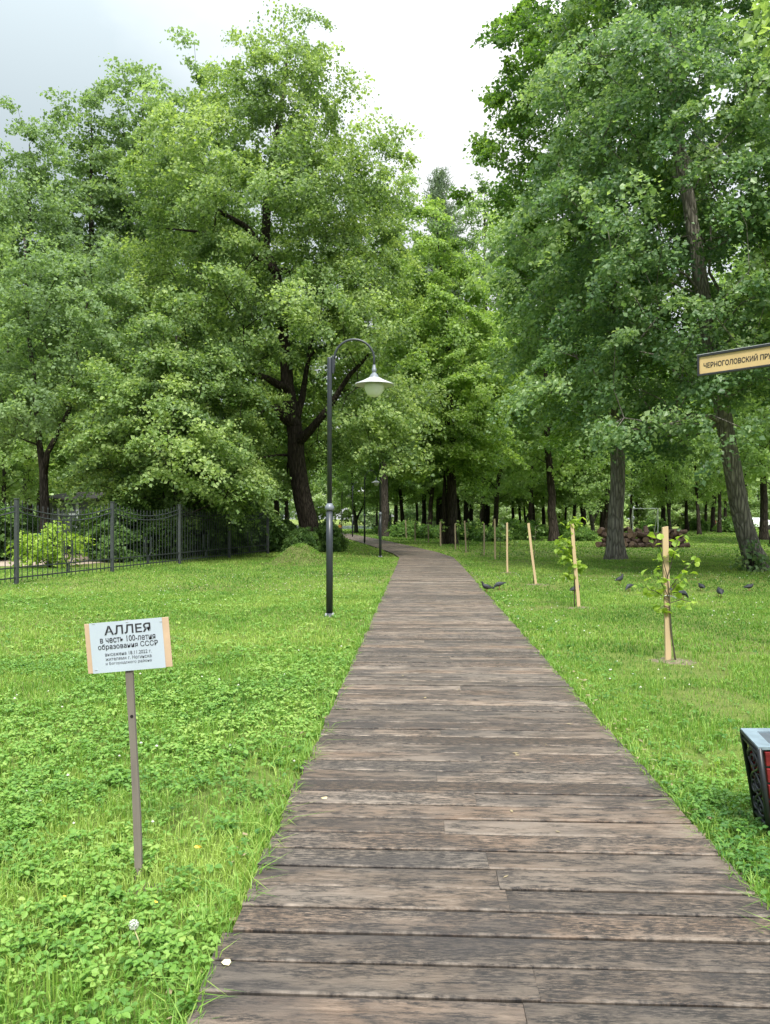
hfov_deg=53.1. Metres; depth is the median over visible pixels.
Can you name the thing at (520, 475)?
park tree
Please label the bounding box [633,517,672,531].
shrub
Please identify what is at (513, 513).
park tree
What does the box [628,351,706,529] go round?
park tree
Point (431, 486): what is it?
park tree
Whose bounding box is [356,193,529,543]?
linden tree
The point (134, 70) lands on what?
tall tree
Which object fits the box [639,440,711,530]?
park tree
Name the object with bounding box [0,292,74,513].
park tree
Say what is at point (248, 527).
shrub
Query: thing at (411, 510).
tree
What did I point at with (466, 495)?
park tree
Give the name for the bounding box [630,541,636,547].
firewood log
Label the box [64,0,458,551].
linden tree
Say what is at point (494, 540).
wooden stake
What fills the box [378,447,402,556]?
street lamp
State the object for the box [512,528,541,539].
shrub
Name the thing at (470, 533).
shrub
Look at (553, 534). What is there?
park tree
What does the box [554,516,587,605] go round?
sapling
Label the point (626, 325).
linden tree
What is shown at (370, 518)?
tree
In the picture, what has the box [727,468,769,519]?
tree
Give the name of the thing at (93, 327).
linden tree
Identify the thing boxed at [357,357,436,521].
park tree
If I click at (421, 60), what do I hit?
sky
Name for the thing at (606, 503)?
park tree
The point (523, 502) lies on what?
park tree
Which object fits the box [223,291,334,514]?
park tree
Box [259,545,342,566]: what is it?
mound
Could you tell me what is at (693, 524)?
shrub
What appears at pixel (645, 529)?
firewood log
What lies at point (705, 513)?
park tree
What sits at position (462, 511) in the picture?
tree
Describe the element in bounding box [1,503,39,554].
shrub
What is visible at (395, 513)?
park tree
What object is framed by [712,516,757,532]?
shrub
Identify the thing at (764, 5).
park tree
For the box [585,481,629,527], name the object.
tree
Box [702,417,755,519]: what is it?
park tree
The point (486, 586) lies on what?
pigeon
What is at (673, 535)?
firewood log
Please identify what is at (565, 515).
park tree
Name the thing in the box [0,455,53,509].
tree
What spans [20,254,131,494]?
park tree
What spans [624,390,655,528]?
park tree
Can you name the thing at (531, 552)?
wooden stake
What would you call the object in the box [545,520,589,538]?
shrub
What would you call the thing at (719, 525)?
park tree
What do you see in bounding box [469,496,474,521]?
park tree
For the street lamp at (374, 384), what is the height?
4.112 m
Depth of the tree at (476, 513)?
112.26 m
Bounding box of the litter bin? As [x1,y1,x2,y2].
[740,728,769,836]
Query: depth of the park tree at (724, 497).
78.86 m
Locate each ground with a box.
[0,519,769,1023]
[126,881,168,894]
[648,657,696,664]
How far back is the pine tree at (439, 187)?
77.33 m
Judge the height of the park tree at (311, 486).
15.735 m
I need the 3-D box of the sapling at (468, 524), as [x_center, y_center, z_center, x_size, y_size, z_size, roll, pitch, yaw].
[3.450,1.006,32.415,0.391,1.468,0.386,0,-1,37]
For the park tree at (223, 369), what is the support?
on the ground at (722, 697)
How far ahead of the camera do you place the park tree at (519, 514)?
78.56 m
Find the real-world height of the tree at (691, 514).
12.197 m
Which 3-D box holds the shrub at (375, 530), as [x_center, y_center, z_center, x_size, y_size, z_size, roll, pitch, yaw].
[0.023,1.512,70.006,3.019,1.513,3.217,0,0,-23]
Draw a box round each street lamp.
[325,338,393,616]
[341,489,351,532]
[352,482,363,536]
[363,470,378,542]
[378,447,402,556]
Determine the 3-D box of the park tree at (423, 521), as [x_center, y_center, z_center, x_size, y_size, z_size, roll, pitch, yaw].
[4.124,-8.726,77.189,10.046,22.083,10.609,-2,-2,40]
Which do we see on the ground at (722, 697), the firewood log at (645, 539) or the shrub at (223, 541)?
the shrub at (223, 541)
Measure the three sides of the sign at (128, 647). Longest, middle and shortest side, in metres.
1.196 x 0.346 x 0.028 m
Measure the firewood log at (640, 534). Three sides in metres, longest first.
0.611 x 0.325 x 0.274 m
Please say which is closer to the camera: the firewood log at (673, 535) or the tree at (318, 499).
the firewood log at (673, 535)
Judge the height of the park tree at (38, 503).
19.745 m
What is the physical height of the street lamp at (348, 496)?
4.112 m
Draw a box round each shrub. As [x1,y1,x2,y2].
[0,501,31,559]
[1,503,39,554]
[3,517,95,567]
[68,504,94,547]
[72,494,175,562]
[128,497,200,559]
[184,497,240,555]
[196,494,260,554]
[244,496,289,552]
[269,517,297,549]
[280,525,321,551]
[312,519,351,551]
[371,521,394,533]
[384,520,421,536]
[406,524,439,538]
[457,520,489,539]
[472,525,512,541]
[488,518,534,536]
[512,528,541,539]
[520,520,547,535]
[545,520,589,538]
[562,526,598,540]
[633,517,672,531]
[679,517,710,530]
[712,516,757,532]
[723,539,769,572]
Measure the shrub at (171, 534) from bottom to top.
2.915 m
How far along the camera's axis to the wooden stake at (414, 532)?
47.08 m
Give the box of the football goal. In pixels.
[630,508,657,532]
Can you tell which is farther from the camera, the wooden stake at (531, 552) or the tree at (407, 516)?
the tree at (407, 516)
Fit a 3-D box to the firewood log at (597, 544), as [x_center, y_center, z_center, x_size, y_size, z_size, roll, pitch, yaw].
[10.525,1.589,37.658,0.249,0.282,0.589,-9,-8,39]
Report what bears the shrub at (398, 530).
on the ground at (722, 697)
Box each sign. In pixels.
[84,617,172,879]
[697,343,769,376]
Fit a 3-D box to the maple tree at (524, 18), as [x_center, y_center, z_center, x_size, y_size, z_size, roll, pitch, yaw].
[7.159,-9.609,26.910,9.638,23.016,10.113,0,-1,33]
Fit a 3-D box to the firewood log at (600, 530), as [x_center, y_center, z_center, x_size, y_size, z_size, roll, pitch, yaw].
[10.662,0.916,38.013,0.245,0.300,0.447,43,25,22]
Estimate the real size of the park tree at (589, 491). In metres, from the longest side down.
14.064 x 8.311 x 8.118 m
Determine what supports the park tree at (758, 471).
on the ground at (722, 697)
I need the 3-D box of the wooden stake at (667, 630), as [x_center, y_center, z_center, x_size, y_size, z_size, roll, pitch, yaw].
[2.851,0.926,7.791,0.064,1.564,0.028,-1,0,0]
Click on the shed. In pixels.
(62, 496)
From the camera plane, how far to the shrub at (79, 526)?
30.33 m
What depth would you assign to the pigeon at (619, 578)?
16.53 m
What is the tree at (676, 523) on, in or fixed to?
on the ground at (722, 697)
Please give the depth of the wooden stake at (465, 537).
32.24 m
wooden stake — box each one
[414,523,415,540]
[454,523,455,548]
[464,521,466,551]
[483,523,484,554]
[494,519,495,559]
[506,522,507,571]
[527,523,536,583]
[570,524,579,606]
[662,526,670,659]
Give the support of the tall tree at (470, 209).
on the ground at (722, 697)
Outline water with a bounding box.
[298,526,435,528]
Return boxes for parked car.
[752,518,769,529]
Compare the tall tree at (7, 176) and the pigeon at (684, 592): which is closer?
the pigeon at (684, 592)
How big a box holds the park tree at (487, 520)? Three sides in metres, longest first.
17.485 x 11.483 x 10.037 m
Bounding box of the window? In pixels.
[58,502,78,532]
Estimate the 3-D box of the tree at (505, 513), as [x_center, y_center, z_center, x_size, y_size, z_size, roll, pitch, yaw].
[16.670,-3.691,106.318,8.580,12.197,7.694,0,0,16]
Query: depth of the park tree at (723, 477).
64.66 m
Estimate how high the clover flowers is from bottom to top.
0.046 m
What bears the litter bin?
on the ground at (722, 697)
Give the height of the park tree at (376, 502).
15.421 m
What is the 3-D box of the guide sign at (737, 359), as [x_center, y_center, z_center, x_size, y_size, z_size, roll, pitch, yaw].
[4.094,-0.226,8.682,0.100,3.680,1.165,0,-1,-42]
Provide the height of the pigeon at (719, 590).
0.178 m
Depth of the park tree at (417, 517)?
86.96 m
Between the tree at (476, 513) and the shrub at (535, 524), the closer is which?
the shrub at (535, 524)
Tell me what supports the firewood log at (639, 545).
on the ground at (722, 697)
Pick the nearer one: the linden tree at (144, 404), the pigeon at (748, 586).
the pigeon at (748, 586)
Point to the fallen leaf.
(226, 961)
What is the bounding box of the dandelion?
[129,919,139,957]
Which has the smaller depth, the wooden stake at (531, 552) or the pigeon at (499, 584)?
the pigeon at (499, 584)
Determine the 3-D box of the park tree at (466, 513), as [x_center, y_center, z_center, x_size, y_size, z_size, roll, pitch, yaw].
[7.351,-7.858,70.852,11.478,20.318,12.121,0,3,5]
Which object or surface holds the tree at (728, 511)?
on the ground at (722, 697)
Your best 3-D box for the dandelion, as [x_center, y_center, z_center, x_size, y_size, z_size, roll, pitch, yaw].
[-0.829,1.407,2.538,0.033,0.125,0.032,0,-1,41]
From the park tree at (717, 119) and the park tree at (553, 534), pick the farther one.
the park tree at (553, 534)
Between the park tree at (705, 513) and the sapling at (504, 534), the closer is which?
the sapling at (504, 534)
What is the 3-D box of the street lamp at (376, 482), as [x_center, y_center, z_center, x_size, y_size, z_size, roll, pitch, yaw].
[-0.709,-0.268,43.003,1.029,4.112,0.576,0,0,0]
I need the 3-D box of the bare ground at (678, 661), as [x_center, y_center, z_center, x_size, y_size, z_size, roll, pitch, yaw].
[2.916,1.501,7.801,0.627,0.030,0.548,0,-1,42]
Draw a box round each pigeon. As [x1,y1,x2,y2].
[481,581,494,588]
[493,582,505,589]
[615,574,622,581]
[625,584,633,590]
[677,590,688,599]
[698,583,704,590]
[716,587,723,596]
[743,583,752,590]
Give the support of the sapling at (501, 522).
on the ground at (722, 697)
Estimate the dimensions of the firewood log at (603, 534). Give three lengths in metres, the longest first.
0.589 x 0.282 x 0.249 m
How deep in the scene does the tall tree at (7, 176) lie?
46.57 m
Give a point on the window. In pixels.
(74, 506)
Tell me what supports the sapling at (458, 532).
on the ground at (722, 697)
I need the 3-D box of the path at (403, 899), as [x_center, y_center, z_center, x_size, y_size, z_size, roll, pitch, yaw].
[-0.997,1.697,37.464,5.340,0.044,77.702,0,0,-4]
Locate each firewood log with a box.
[595,542,602,546]
[597,527,604,533]
[598,532,606,537]
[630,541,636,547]
[635,531,648,538]
[637,543,644,547]
[642,537,649,541]
[643,526,647,532]
[643,542,650,547]
[670,532,678,537]
[676,529,687,533]
[677,536,686,543]
[679,542,689,547]
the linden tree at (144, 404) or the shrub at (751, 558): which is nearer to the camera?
the shrub at (751, 558)
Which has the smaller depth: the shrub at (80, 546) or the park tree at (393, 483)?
the shrub at (80, 546)
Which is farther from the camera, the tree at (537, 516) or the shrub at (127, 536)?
the tree at (537, 516)
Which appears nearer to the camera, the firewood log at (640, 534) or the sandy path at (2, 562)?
the sandy path at (2, 562)
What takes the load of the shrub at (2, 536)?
on the ground at (722, 697)
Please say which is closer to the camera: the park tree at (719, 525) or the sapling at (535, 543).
the sapling at (535, 543)
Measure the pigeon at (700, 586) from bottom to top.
0.148 m
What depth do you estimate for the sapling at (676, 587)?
7.76 m
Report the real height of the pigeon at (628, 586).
0.144 m
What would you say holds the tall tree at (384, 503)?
on the ground at (722, 697)
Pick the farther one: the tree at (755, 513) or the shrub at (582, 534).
the tree at (755, 513)
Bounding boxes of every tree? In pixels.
[0,95,98,512]
[0,138,41,462]
[0,158,33,401]
[0,231,157,532]
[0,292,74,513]
[0,321,68,527]
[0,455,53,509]
[7,79,159,340]
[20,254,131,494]
[33,449,71,517]
[42,307,294,558]
[45,257,154,491]
[62,53,207,484]
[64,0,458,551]
[108,25,274,399]
[183,293,269,479]
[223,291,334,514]
[248,342,339,519]
[249,439,295,518]
[289,405,341,524]
[311,391,396,532]
[320,459,363,524]
[322,135,445,535]
[348,482,398,526]
[353,465,393,525]
[355,364,408,524]
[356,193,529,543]
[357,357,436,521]
[360,397,409,520]
[391,306,474,524]
[391,496,415,523]
[397,166,480,524]
[399,495,435,527]
[402,486,433,526]
[408,479,427,524]
[414,482,460,514]
[415,314,473,503]
[420,474,481,525]
[429,317,523,526]
[433,497,479,524]
[441,353,531,524]
[443,0,743,559]
[447,154,521,524]
[457,164,628,540]
[458,287,570,527]
[460,0,769,570]
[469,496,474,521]
[472,464,529,527]
[473,497,500,524]
[479,347,571,522]
[480,497,535,523]
[502,454,562,521]
[503,459,544,522]
[503,464,538,523]
[506,494,514,519]
[508,504,545,524]
[517,489,562,524]
[532,377,639,531]
[535,403,599,520]
[535,497,579,526]
[544,489,578,520]
[549,318,602,525]
[552,233,692,531]
[561,501,598,522]
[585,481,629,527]
[598,384,642,527]
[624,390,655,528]
[624,475,653,525]
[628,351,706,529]
[632,371,679,522]
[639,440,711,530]
[639,484,717,525]
[642,477,682,525]
[656,326,726,533]
[671,419,769,531]
[676,186,769,543]
[677,485,717,522]
[687,244,769,539]
[687,477,717,529]
[691,347,766,532]
[693,309,760,502]
[694,3,769,457]
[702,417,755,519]
[710,496,756,519]
[718,0,769,317]
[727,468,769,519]
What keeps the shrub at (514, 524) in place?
on the ground at (722, 697)
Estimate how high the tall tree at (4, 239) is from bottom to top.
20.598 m
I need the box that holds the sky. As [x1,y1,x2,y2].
[0,0,769,518]
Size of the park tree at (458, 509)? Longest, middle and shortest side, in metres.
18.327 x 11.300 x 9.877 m
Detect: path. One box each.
[0,551,118,565]
[187,533,769,1023]
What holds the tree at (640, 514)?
on the ground at (722, 697)
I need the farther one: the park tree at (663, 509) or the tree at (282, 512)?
the tree at (282, 512)
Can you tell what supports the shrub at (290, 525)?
on the ground at (722, 697)
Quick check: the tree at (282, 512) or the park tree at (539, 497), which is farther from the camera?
the tree at (282, 512)
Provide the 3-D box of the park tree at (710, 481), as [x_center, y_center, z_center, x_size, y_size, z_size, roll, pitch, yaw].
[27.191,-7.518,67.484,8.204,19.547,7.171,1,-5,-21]
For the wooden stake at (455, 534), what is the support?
on the ground at (722, 697)
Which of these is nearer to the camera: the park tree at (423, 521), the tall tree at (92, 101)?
the tall tree at (92, 101)
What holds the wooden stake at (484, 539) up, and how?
on the ground at (722, 697)
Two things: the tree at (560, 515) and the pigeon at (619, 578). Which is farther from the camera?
the tree at (560, 515)
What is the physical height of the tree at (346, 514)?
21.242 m
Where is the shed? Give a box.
[36,492,102,546]
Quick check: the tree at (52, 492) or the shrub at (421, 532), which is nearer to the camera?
the shrub at (421, 532)
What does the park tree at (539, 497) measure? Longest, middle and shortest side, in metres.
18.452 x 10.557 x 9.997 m
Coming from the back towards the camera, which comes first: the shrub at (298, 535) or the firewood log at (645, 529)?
the firewood log at (645, 529)
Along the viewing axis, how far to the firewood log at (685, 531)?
37.63 m
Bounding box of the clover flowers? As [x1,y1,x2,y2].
[6,571,769,823]
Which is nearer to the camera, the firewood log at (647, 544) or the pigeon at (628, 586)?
the pigeon at (628, 586)
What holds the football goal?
on the ground at (722, 697)
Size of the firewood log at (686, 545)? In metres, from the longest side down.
0.544 x 0.282 x 0.245 m
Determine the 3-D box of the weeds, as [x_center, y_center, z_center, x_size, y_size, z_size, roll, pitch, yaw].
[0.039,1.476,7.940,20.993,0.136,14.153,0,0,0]
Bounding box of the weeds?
[0,589,769,1023]
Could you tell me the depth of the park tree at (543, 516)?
82.22 m
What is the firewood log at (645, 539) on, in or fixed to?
on the firewood log
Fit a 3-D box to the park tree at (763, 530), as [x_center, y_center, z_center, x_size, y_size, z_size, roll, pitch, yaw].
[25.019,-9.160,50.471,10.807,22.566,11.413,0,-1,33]
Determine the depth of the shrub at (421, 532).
53.38 m
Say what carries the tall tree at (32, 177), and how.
on the ground at (722, 697)
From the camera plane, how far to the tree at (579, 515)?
118.23 m
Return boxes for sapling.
[456,520,462,549]
[463,519,472,551]
[475,518,487,534]
[496,520,505,558]
[498,521,517,546]
[524,524,546,582]
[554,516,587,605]
[632,524,700,659]
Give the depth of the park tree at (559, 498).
69.07 m
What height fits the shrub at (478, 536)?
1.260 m
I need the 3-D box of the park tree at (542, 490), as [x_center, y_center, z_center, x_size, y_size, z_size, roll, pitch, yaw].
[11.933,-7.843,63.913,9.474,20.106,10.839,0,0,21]
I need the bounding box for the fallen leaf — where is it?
[222,959,230,964]
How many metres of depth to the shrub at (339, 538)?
32.51 m
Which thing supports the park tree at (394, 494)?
on the ground at (722, 697)
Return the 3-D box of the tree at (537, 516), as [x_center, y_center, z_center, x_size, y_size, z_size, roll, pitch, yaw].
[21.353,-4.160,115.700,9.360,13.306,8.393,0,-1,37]
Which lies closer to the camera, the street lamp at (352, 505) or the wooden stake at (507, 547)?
the wooden stake at (507, 547)
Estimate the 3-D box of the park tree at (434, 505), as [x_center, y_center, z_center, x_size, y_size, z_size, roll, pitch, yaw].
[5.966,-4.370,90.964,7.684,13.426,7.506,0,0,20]
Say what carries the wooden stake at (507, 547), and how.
on the ground at (722, 697)
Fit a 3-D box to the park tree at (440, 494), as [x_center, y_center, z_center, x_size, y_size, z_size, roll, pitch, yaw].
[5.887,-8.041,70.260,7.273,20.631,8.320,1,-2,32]
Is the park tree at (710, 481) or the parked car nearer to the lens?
the park tree at (710, 481)
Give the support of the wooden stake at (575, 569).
on the ground at (722, 697)
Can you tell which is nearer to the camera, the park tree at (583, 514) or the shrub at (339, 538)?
the shrub at (339, 538)
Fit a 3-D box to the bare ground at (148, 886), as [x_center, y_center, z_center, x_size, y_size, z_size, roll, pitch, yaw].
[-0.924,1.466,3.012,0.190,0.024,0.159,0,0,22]
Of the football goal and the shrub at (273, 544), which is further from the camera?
the football goal
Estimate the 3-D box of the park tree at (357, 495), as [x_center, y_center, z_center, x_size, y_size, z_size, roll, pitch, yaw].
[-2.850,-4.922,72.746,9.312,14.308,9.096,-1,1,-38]
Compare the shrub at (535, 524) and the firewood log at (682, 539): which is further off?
the shrub at (535, 524)
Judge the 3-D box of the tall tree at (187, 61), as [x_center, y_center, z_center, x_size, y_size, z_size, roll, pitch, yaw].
[-11.950,-14.441,50.071,11.672,33.151,11.643,0,0,-21]
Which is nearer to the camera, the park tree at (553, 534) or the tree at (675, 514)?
the park tree at (553, 534)
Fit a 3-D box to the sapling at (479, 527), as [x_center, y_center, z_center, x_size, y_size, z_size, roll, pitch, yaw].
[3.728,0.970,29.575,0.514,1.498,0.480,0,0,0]
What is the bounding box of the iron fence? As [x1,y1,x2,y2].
[0,498,268,583]
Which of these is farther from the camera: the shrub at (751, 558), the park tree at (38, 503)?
the park tree at (38, 503)
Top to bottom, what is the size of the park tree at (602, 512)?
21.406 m
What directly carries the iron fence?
on the ground at (722, 697)
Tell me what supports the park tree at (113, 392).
on the ground at (722, 697)

